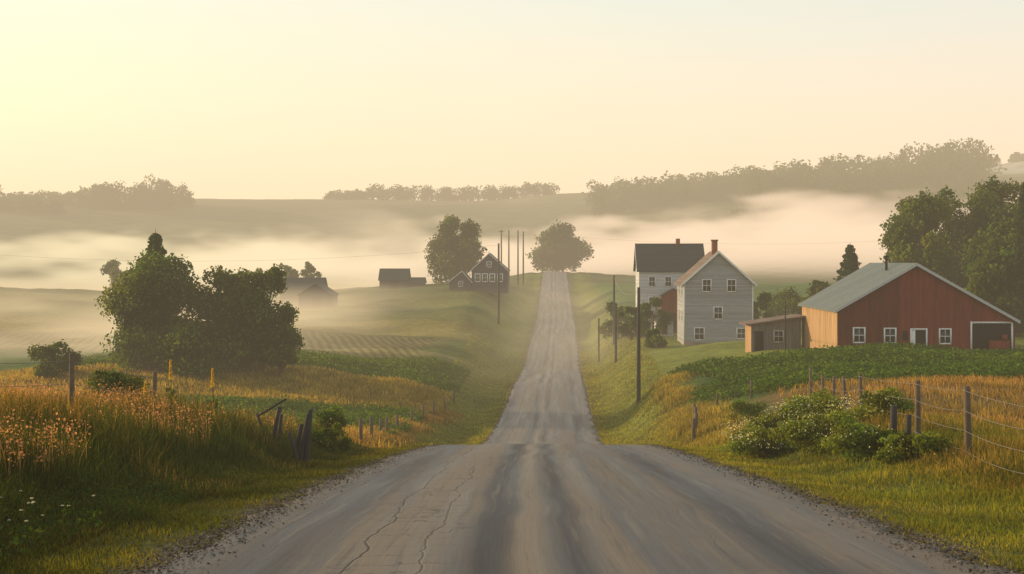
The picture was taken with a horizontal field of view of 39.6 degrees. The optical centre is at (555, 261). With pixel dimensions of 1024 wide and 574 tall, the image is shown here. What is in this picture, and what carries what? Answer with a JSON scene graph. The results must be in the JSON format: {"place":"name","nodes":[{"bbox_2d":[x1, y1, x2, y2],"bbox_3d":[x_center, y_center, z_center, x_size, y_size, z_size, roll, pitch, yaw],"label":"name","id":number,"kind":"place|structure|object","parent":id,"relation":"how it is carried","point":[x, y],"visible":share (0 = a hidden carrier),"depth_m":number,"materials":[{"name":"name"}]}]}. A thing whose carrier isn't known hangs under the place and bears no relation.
{"place":"outdoors","nodes":[
{"label":"outdoors","id":0,"kind":"place"},
{"bbox_2d":[0,161,1023,573],"bbox_3d":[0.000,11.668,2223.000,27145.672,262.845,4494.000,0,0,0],"label":"ground","id":1,"kind":"structure","parent":0,"point":[52,295],"depth_m":716.10,"materials":[{"name":"plant"}]},
{"bbox_2d":[0,490,94,527],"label":"daisy patch","id":2,"kind":"object","parent":1,"relation":"on","point":[41,515],"visible":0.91,"depth_m":20.31,"materials":[{"name":"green plant"}]},
{"bbox_2d":[27,339,83,378],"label":"roadside bush","id":3,"kind":"object","parent":1,"relation":"on","point":[43,353],"visible":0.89,"depth_m":134.04,"materials":[{"name":"green plant"}]},
{"bbox_2d":[0,353,156,407],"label":"wire fence","id":4,"kind":"object","parent":1,"relation":"on","point":[71,375],"visible":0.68,"depth_m":37.96,"materials":[{"name":"brown wood"}]},
{"bbox_2d":[0,173,195,213],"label":"distant woodland","id":5,"kind":"object","parent":1,"relation":"on","point":[161,195],"visible":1,"depth_m":1119.49,"materials":[{"name":"green plant"}]},
{"bbox_2d":[0,462,216,562],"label":"weeds","id":6,"kind":"object","parent":1,"relation":"on","point":[59,520],"visible":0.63,"depth_m":21.77,"materials":[{"name":"green plant"}]},
{"bbox_2d":[99,258,130,288],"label":"lone tree","id":7,"kind":"object","parent":1,"relation":"on","point":[111,267],"visible":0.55,"depth_m":377.98,"materials":[{"name":"green plant"}]},
{"bbox_2d":[82,365,151,402],"bbox_3d":[-17.033,5.500,55.105,2.796,2.958,3.004,0,0,-19],"label":"roadside bush","id":8,"kind":"object","parent":1,"relation":"on","point":[118,381],"visible":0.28,"depth_m":54.88,"materials":[{"name":"green plant"}]},
{"bbox_2d":[114,229,184,368],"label":"spruce tree","id":9,"kind":"object","parent":1,"relation":"on","point":[155,239],"visible":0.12,"depth_m":144.06,"materials":[{"name":"green plant"}]},
{"bbox_2d":[94,249,224,371],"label":"oak tree","id":10,"kind":"object","parent":1,"relation":"on","point":[161,279],"visible":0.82,"depth_m":138.52,"materials":[{"name":"green plant"}]},
{"bbox_2d":[0,375,330,487],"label":"seed grass","id":11,"kind":"structure","parent":1,"relation":"on","point":[68,446],"depth_m":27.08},
{"bbox_2d":[165,359,176,413],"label":"mullein plant","id":12,"kind":"object","parent":1,"relation":"on","point":[172,392],"visible":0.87,"depth_m":43.96,"materials":[{"name":"yellow plant"}]},
{"bbox_2d":[120,318,259,378],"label":"understorey shrub","id":13,"kind":"object","parent":1,"relation":"on","point":[189,358],"visible":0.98,"depth_m":134.71,"materials":[{"name":"green plant"}]},
{"bbox_2d":[0,380,385,567],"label":"tall grass","id":14,"kind":"structure","parent":1,"relation":"on","point":[128,447],"depth_m":30.65,"materials":[{"name":"plant"}]},
{"bbox_2d":[0,439,424,573],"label":"verge grass","id":15,"kind":"structure","parent":1,"relation":"on","point":[231,493],"depth_m":22.05,"materials":[{"name":"plant"}]},
{"bbox_2d":[207,368,219,420],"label":"mullein plant","id":16,"kind":"object","parent":1,"relation":"on","point":[211,386],"visible":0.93,"depth_m":43.98,"materials":[{"name":"yellow plant"}]},
{"bbox_2d":[0,361,452,413],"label":"wheat strip","id":17,"kind":"object","parent":1,"relation":"on","point":[332,390],"visible":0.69,"depth_m":131.03,"materials":[{"name":"yellow plant"}]},
{"bbox_2d":[180,265,273,368],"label":"oak tree","id":18,"kind":"object","parent":1,"relation":"on","point":[222,281],"visible":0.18,"depth_m":142.57,"materials":[{"name":"green plant"}]},
{"bbox_2d":[216,263,305,370],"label":"maple tree","id":19,"kind":"object","parent":1,"relation":"on","point":[249,304],"visible":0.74,"depth_m":137.57,"materials":[{"name":"green plant"}]},
{"bbox_2d":[256,398,286,443],"bbox_3d":[-9.015,5.239,44.989,1.231,1.828,0.537,0,0,27],"label":"broken fence","id":20,"kind":"object","parent":1,"relation":"on","point":[279,418],"visible":0.69,"depth_m":44.95,"materials":[{"name":"brown wood"}]},
{"bbox_2d":[79,347,471,392],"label":"corn crop","id":21,"kind":"object","parent":1,"relation":"on","point":[367,366],"visible":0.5,"depth_m":152.19,"materials":[{"name":"green plant"}]},
{"bbox_2d":[263,306,298,374],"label":"understorey shrub","id":22,"kind":"object","parent":1,"relation":"on","point":[274,358],"visible":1,"depth_m":135.92,"materials":[{"name":"green plant"}]},
{"bbox_2d":[142,392,428,435],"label":"bean crop","id":23,"kind":"object","parent":1,"relation":"on","point":[352,414],"visible":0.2,"depth_m":113.09,"materials":[{"name":"green plant"}]},
{"bbox_2d":[279,263,298,276],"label":"orchard tree","id":24,"kind":"object","parent":1,"relation":"on","point":[290,271],"visible":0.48,"depth_m":383.39,"materials":[{"name":"green plant"}]},
{"bbox_2d":[287,409,312,460],"bbox_3d":[-7.505,5.301,41.906,0.696,1.861,0.543,0,0,0],"label":"broken fence","id":25,"kind":"object","parent":1,"relation":"on","point":[304,451],"visible":0.83,"depth_m":41.94,"materials":[{"name":"brown wood"}]},
{"bbox_2d":[280,277,327,302],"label":"field shed","id":26,"kind":"structure","parent":1,"relation":"on","point":[296,285],"depth_m":300.40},
{"bbox_2d":[290,292,298,301],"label":"door","id":27,"kind":"structure","parent":26,"relation":"in","point":[293,295],"depth_m":299.94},
{"bbox_2d":[299,261,321,276],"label":"orchard tree","id":28,"kind":"object","parent":1,"relation":"on","point":[310,270],"visible":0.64,"depth_m":389.17,"materials":[{"name":"green plant"}]},
{"bbox_2d":[297,283,339,308],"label":"field barn","id":29,"kind":"structure","parent":1,"relation":"on","point":[320,295],"depth_m":280.00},
{"bbox_2d":[311,297,320,308],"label":"door","id":30,"kind":"structure","parent":29,"relation":"in","point":[315,301],"depth_m":279.98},
{"bbox_2d":[313,404,348,436],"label":"roadside bush","id":31,"kind":"object","parent":1,"relation":"on","point":[334,414],"visible":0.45,"depth_m":61.59,"materials":[{"name":"green plant"}]},
{"bbox_2d":[311,421,353,453],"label":"roadside bush","id":32,"kind":"object","parent":1,"relation":"on","point":[323,438],"visible":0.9,"depth_m":49.66,"materials":[{"name":"green plant"}]},
{"bbox_2d":[378,268,426,288],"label":"barn","id":33,"kind":"structure","parent":1,"relation":"on","point":[392,278],"depth_m":340.50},
{"bbox_2d":[390,281,397,288],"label":"door","id":34,"kind":"structure","parent":33,"relation":"in","point":[393,284],"depth_m":339.96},
{"bbox_2d":[340,405,473,448],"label":"fence line grass","id":35,"kind":"structure","parent":1,"relation":"on","point":[397,439],"depth_m":94.42,"materials":[{"name":"plant"}]},
{"bbox_2d":[359,390,454,441],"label":"wooden post fence","id":36,"kind":"object","parent":1,"relation":"on","point":[380,425],"visible":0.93,"depth_m":93.92,"materials":[{"name":"brown wood"}]},
{"bbox_2d":[322,181,559,200],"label":"distant hedgerow","id":37,"kind":"object","parent":1,"relation":"on","point":[488,193],"visible":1,"depth_m":1257.20,"materials":[{"name":"green plant"}]},
{"bbox_2d":[423,213,487,283],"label":"linden tree","id":38,"kind":"object","parent":1,"relation":"on","point":[448,263],"visible":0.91,"depth_m":359.03,"materials":[{"name":"green plant"}]},
{"bbox_2d":[448,253,509,292],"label":"dark farmhouse","id":39,"kind":"object","parent":1,"relation":"on","point":[484,270],"visible":0.97,"depth_m":310.00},
{"bbox_2d":[497,243,499,324],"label":"utility pole","id":40,"kind":"object","parent":1,"relation":"on","point":[498,308],"visible":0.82,"depth_m":261.85,"materials":[{"name":"brown wood"}]},
{"bbox_2d":[498,230,503,261],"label":"utility pole","id":41,"kind":"object","parent":1,"relation":"on","point":[501,231],"visible":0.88,"depth_m":409.82,"materials":[{"name":"brown wood"}]},
{"bbox_2d":[8,232,870,294],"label":"power line","id":42,"kind":"object","parent":41,"relation":"attached to","point":[462,248],"visible":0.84,"depth_m":260.11,"materials":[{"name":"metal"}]},
{"bbox_2d":[508,230,509,284],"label":"utility pole","id":43,"kind":"object","parent":1,"relation":"on","point":[509,257],"visible":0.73,"depth_m":411.87,"materials":[{"name":"brown wood"}]},
{"bbox_2d":[517,230,518,285],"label":"utility pole","id":44,"kind":"object","parent":1,"relation":"on","point":[517,257],"visible":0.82,"depth_m":413.85,"materials":[{"name":"brown wood"}]},
{"bbox_2d":[522,231,523,285],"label":"utility pole","id":45,"kind":"object","parent":1,"relation":"on","point":[523,262],"visible":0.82,"depth_m":419.83,"materials":[{"name":"brown wood"}]},
{"bbox_2d":[363,329,740,448],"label":"valley verge grass","id":46,"kind":"structure","parent":1,"relation":"on","point":[590,381],"depth_m":135.58,"materials":[{"name":"plant"}]},
{"bbox_2d":[93,444,1023,573],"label":"roadside gravel","id":47,"kind":"structure","parent":1,"relation":"on","point":[362,467],"depth_m":21.11,"materials":[{"name":"gravel"}]},
{"bbox_2d":[525,219,594,272],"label":"walnut tree","id":48,"kind":"object","parent":1,"relation":"on","point":[562,250],"visible":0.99,"depth_m":559.65,"materials":[{"name":"green plant"}]},
{"bbox_2d":[598,318,599,361],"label":"utility pole","id":49,"kind":"object","parent":1,"relation":"on","point":[598,339],"visible":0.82,"depth_m":204.90,"materials":[{"name":"brown wood"}]},
{"bbox_2d":[613,275,614,344],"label":"utility pole","id":50,"kind":"object","parent":1,"relation":"on","point":[613,309],"visible":0.76,"depth_m":209.86,"materials":[{"name":"brown wood"}]},
{"bbox_2d":[614,303,616,363],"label":"utility pole","id":51,"kind":"object","parent":1,"relation":"on","point":[615,333],"visible":0.82,"depth_m":177.88,"materials":[{"name":"brown wood"}]},
{"bbox_2d":[600,299,632,339],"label":"garden shrub","id":52,"kind":"object","parent":1,"relation":"on","point":[608,324],"visible":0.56,"depth_m":213.29,"materials":[{"name":"green plant"}]},
{"bbox_2d":[617,305,647,339],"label":"garden shrub","id":53,"kind":"object","parent":1,"relation":"on","point":[630,327],"visible":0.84,"depth_m":196.10,"materials":[{"name":"green plant"}]},
{"bbox_2d":[637,287,640,401],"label":"utility pole","id":54,"kind":"object","parent":1,"relation":"on","point":[638,353],"visible":0.82,"depth_m":119.88,"materials":[{"name":"brown wood"}]},
{"bbox_2d":[644,327,667,347],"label":"garden shrub","id":55,"kind":"object","parent":1,"relation":"on","point":[654,337],"visible":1,"depth_m":177.73,"materials":[{"name":"green plant"}]},
{"bbox_2d":[640,296,673,334],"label":"garden shrub","id":56,"kind":"object","parent":1,"relation":"on","point":[657,302],"visible":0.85,"depth_m":199.25,"materials":[{"name":"green plant"}]},
{"bbox_2d":[581,166,744,216],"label":"hillside woodland","id":57,"kind":"object","parent":1,"relation":"on","point":[646,194],"visible":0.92,"depth_m":1048.11,"materials":[{"name":"green plant"}]},
{"bbox_2d":[654,316,673,335],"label":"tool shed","id":58,"kind":"structure","parent":1,"relation":"on","point":[667,330],"depth_m":200.00,"materials":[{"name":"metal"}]},
{"bbox_2d":[659,288,676,332],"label":"red shed","id":59,"kind":"structure","parent":1,"relation":"on","point":[669,299],"depth_m":206.00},
{"bbox_2d":[670,313,675,331],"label":"door","id":60,"kind":"structure","parent":59,"relation":"in","point":[673,316],"depth_m":205.94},
{"bbox_2d":[633,239,704,329],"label":"white farmhouse","id":61,"kind":"object","parent":1,"relation":"on","point":[659,268],"visible":0.53,"depth_m":210.93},
{"bbox_2d":[674,240,756,344],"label":"grey farmhouse","id":62,"kind":"object","parent":1,"relation":"on","point":[714,295],"visible":0.92,"depth_m":181.00,"materials":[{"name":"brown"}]},
{"bbox_2d":[695,328,703,338],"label":"window glass","id":63,"kind":"structure","parent":62,"relation":"in","point":[699,332],"depth_m":180.99,"materials":[{"name":"grey"}]},
{"bbox_2d":[703,280,710,290],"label":"window glass","id":64,"kind":"structure","parent":62,"relation":"in","point":[705,282],"depth_m":180.99,"materials":[{"name":"grey"}]},
{"bbox_2d":[714,308,721,318],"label":"window glass","id":65,"kind":"structure","parent":62,"relation":"in","point":[717,311],"depth_m":180.99,"materials":[{"name":"grey"}]},
{"bbox_2d":[728,280,734,290],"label":"window glass","id":66,"kind":"structure","parent":62,"relation":"in","point":[729,281],"depth_m":180.99,"materials":[{"name":"grey"}]},
{"bbox_2d":[691,380,752,442],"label":"wooden post fence","id":67,"kind":"object","parent":1,"relation":"on","point":[694,423],"visible":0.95,"depth_m":79.91,"materials":[{"name":"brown wood"}]},
{"bbox_2d":[725,396,766,422],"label":"roadside bush","id":68,"kind":"object","parent":1,"relation":"on","point":[746,409],"visible":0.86,"depth_m":71.44,"materials":[{"name":"green plant"}]},
{"bbox_2d":[715,410,789,455],"bbox_3d":[7.056,6.096,48.993,3.113,1.862,3.194,0,0,0],"label":"flowering shrub","id":69,"kind":"object","parent":1,"relation":"on","point":[767,423],"visible":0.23,"depth_m":48.76,"materials":[{"name":"green plant"}]},
{"bbox_2d":[720,425,801,459],"bbox_3d":[6.899,6.015,46.065,2.985,1.440,3.039,0,0,0],"label":"flowering shrub","id":70,"kind":"object","parent":1,"relation":"on","point":[760,442],"visible":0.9,"depth_m":45.31,"materials":[{"name":"green plant"}]},
{"bbox_2d":[753,291,776,319],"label":"garden shrub","id":71,"kind":"object","parent":1,"relation":"on","point":[764,299],"visible":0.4,"depth_m":185.22,"materials":[{"name":"green plant"}]},
{"bbox_2d":[739,314,804,351],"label":"garden shed","id":72,"kind":"structure","parent":1,"relation":"on","point":[762,334],"depth_m":140.00,"materials":[{"name":"brown"}]},
{"bbox_2d":[754,331,762,351],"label":"door","id":73,"kind":"structure","parent":72,"relation":"in","point":[758,335],"depth_m":139.96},
{"bbox_2d":[775,331,782,340],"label":"window glass","id":74,"kind":"structure","parent":72,"relation":"in","point":[776,332],"depth_m":140.00,"materials":[{"name":"grey"}]},
{"bbox_2d":[761,285,802,316],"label":"garden shrub","id":75,"kind":"object","parent":1,"relation":"on","point":[790,298],"visible":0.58,"depth_m":193.81,"materials":[{"name":"green plant"}]},
{"bbox_2d":[784,300,785,350],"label":"utility pole","id":76,"kind":"object","parent":1,"relation":"on","point":[785,328],"visible":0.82,"depth_m":122.95,"materials":[{"name":"brown wood"}]},
{"bbox_2d":[764,387,851,441],"bbox_3d":[8.605,5.259,47.020,3.386,2.139,3.286,0,0,0],"label":"flowering shrub","id":77,"kind":"object","parent":1,"relation":"on","point":[820,403],"visible":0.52,"depth_m":46.92,"materials":[{"name":"green plant"}]},
{"bbox_2d":[791,280,829,320],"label":"garden tree","id":78,"kind":"object","parent":1,"relation":"on","point":[817,286],"visible":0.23,"depth_m":189.52,"materials":[{"name":"green plant"}]},
{"bbox_2d":[777,393,853,416],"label":"flowering shrub","id":79,"kind":"object","parent":1,"relation":"on","point":[807,403],"visible":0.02,"depth_m":51.31,"materials":[{"name":"green plant"}]},
{"bbox_2d":[768,409,867,457],"bbox_3d":[7.911,5.183,41.968,3.131,1.629,3.037,0,0,34],"label":"flowering shrub","id":80,"kind":"object","parent":1,"relation":"on","point":[794,432],"visible":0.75,"depth_m":41.70,"materials":[{"name":"green plant"}]},
{"bbox_2d":[662,438,1023,573],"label":"verge grass","id":81,"kind":"structure","parent":1,"relation":"on","point":[716,452],"depth_m":27.50,"materials":[{"name":"plant"}]},
{"bbox_2d":[666,341,1023,402],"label":"bean crop","id":82,"kind":"object","parent":1,"relation":"on","point":[896,359],"visible":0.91,"depth_m":103.51,"materials":[{"name":"green plant"}]},
{"bbox_2d":[833,244,861,281],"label":"spruce tree","id":83,"kind":"object","parent":1,"relation":"on","point":[849,264],"visible":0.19,"depth_m":185.46,"materials":[{"name":"green plant"}]},
{"bbox_2d":[817,421,914,463],"bbox_3d":[8.495,4.999,38.485,2.768,1.340,2.533,0,0,0],"label":"flowering shrub","id":84,"kind":"object","parent":1,"relation":"on","point":[859,439],"visible":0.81,"depth_m":37.98,"materials":[{"name":"green plant"}]},
{"bbox_2d":[822,387,914,432],"bbox_3d":[9.817,4.840,44.544,3.077,1.879,2.802,0,0,0],"label":"flowering shrub","id":85,"kind":"object","parent":1,"relation":"on","point":[873,403],"visible":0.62,"depth_m":44.16,"materials":[{"name":"green plant"}]},
{"bbox_2d":[722,137,1023,225],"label":"hillside woodland","id":86,"kind":"object","parent":1,"relation":"on","point":[827,188],"visible":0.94,"depth_m":955.60,"materials":[{"name":"green plant"}]},
{"bbox_2d":[732,405,1023,499],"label":"tall grass","id":87,"kind":"structure","parent":1,"relation":"on","point":[999,456],"depth_m":33.20,"materials":[{"name":"plant"}]},
{"bbox_2d":[890,405,911,435],"bbox_3d":[9.277,4.633,38.257,0.210,1.453,0.757,0,0,-27],"label":"fence stub","id":88,"kind":"object","parent":1,"relation":"on","point":[893,417],"visible":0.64,"depth_m":38.41,"materials":[{"name":"grey wood"}]},
{"bbox_2d":[798,256,1020,352],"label":"red barn","id":89,"kind":"structure","parent":1,"relation":"on","point":[886,301],"depth_m":124.00,"materials":[{"name":"painted wood boards"},{"name":"metal roofing"},{"name":"glass"}]},
{"bbox_2d":[854,329,863,341],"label":"window glass","id":90,"kind":"structure","parent":89,"relation":"in","point":[856,331],"depth_m":123.97,"materials":[{"name":"grey"}]},
{"bbox_2d":[853,327,865,342],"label":"window frame","id":91,"kind":"structure","parent":89,"relation":"in","point":[864,328],"depth_m":123.94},
{"bbox_2d":[885,329,894,341],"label":"window glass","id":92,"kind":"structure","parent":89,"relation":"in","point":[887,331],"depth_m":123.97,"materials":[{"name":"grey"}]},
{"bbox_2d":[884,328,896,342],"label":"window frame","id":93,"kind":"structure","parent":89,"relation":"in","point":[884,328],"depth_m":123.94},
{"bbox_2d":[940,330,949,342],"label":"window glass","id":94,"kind":"structure","parent":89,"relation":"in","point":[942,332],"depth_m":123.97,"materials":[{"name":"grey"}]},
{"bbox_2d":[939,328,951,343],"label":"window frame","id":95,"kind":"structure","parent":89,"relation":"in","point":[950,329],"depth_m":123.94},
{"bbox_2d":[869,431,953,464],"bbox_3d":[8.876,4.772,35.050,2.173,1.182,2.250,0,0,18],"label":"flowering shrub","id":96,"kind":"object","parent":1,"relation":"on","point":[905,447],"visible":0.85,"depth_m":35.00,"materials":[{"name":"green plant"}]},
{"bbox_2d":[809,367,1023,473],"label":"wire fence","id":97,"kind":"object","parent":1,"relation":"on","point":[968,434],"visible":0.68,"depth_m":38.91,"materials":[{"name":"grey wood"}]},
{"bbox_2d":[878,187,958,284],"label":"ash tree","id":98,"kind":"object","parent":1,"relation":"on","point":[903,237],"visible":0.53,"depth_m":174.47,"materials":[{"name":"green plant"}]},
{"bbox_2d":[879,196,961,263],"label":"ash tree","id":99,"kind":"object","parent":1,"relation":"on","point":[900,203],"visible":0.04,"depth_m":199.22,"materials":[{"name":"green plant"}]},
{"bbox_2d":[879,185,982,280],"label":"ash tree","id":100,"kind":"object","parent":1,"relation":"on","point":[948,234],"visible":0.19,"depth_m":182.08,"materials":[{"name":"green plant"}]},
{"bbox_2d":[942,187,1018,289],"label":"ash tree","id":101,"kind":"object","parent":1,"relation":"on","point":[988,211],"visible":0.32,"depth_m":180.17,"materials":[{"name":"green plant"}]},
{"bbox_2d":[959,218,1016,316],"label":"ash tree","id":102,"kind":"object","parent":1,"relation":"on","point":[994,240],"visible":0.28,"depth_m":165.94,"materials":[{"name":"green plant"}]},
{"bbox_2d":[963,249,1023,336],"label":"ash tree","id":103,"kind":"object","parent":1,"relation":"on","point":[988,272],"visible":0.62,"depth_m":156.54,"materials":[{"name":"green plant"}]},
{"bbox_2d":[964,175,1022,225],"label":"ash tree","id":104,"kind":"object","parent":1,"relation":"on","point":[1003,190],"visible":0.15,"depth_m":187.77,"materials":[{"name":"green plant"}]},
{"bbox_2d":[1000,182,1023,334],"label":"spruce tree","id":105,"kind":"object","parent":1,"relation":"on","point":[1019,226],"visible":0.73,"depth_m":157.27,"materials":[{"name":"green plant"}]},
{"bbox_2d":[1004,228,1020,314],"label":"ash tree","id":106,"kind":"object","parent":1,"relation":"on","point":[1015,233],"visible":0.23,"depth_m":159.93,"materials":[{"name":"green plant"}]},
{"bbox_2d":[1008,199,1023,222],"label":"ash tree","id":107,"kind":"object","parent":1,"relation":"on","point":[1015,217],"visible":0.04,"depth_m":171.83,"materials":[{"name":"green plant"}]},
{"bbox_2d":[0,0,1023,200],"label":"sky","id":108,"kind":"structure","parent":0,"point":[222,99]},
{"bbox_2d":[151,271,1012,573],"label":"road","id":109,"kind":"structure","parent":0,"point":[543,479],"depth_m":21.93,"materials":[{"name":"asphalt"}]},
{"bbox_2d":[632,369,776,447],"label":"fence line grass","id":110,"kind":"structure","parent":0,"point":[686,414],"depth_m":89.91,"materials":[{"name":"plant"}]},
{"bbox_2d":[770,374,1023,439],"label":"hay meadow","id":111,"kind":"structure","parent":0,"point":[1000,383],"depth_m":70.76,"materials":[{"name":"yellow plant"}]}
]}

